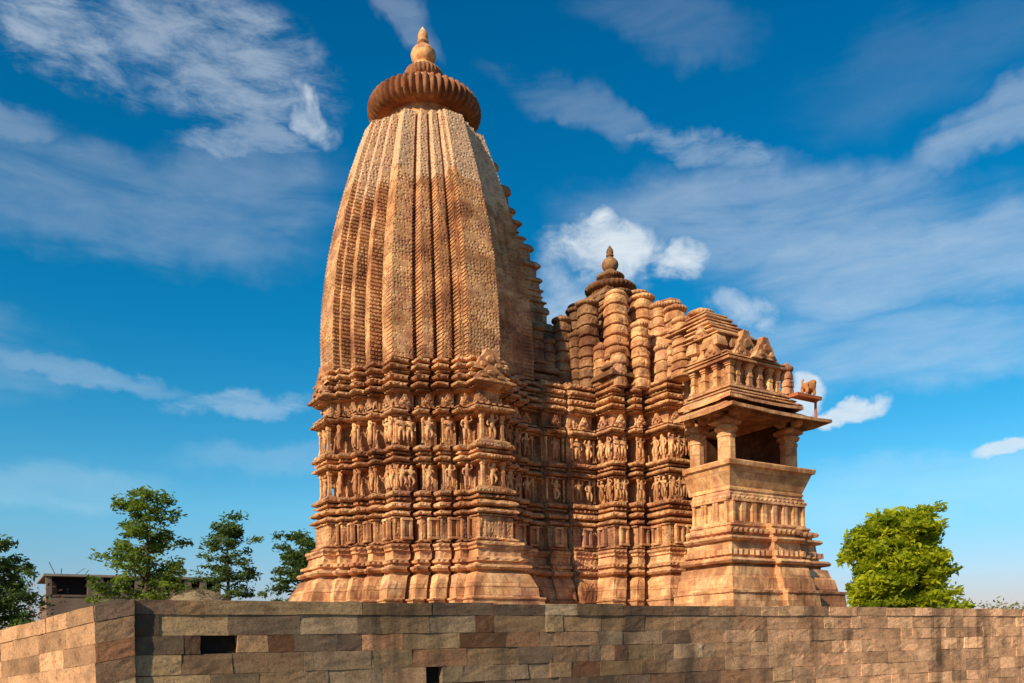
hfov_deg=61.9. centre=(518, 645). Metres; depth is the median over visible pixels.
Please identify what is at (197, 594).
straw heap
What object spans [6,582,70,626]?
reddish bush
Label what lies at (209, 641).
stone wall
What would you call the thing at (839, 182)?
sky
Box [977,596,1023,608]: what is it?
dry bush
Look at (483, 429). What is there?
temple
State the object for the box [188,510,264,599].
feathery tree
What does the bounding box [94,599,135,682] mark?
stone pier
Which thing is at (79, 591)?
ruined building
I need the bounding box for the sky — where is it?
[0,0,1023,628]
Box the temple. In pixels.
[289,27,846,606]
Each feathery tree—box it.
[0,534,51,629]
[84,485,200,603]
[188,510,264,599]
[257,529,315,600]
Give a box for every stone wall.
[0,606,118,682]
[134,600,1023,682]
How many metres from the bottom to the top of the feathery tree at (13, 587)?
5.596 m
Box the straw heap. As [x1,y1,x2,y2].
[166,586,226,600]
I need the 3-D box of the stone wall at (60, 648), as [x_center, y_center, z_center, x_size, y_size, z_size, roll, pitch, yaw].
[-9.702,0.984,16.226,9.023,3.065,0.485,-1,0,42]
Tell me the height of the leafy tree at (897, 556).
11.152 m
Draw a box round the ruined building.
[37,562,225,619]
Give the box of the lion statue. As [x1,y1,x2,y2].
[789,379,821,416]
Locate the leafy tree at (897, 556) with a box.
[835,500,976,608]
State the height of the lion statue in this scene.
1.296 m

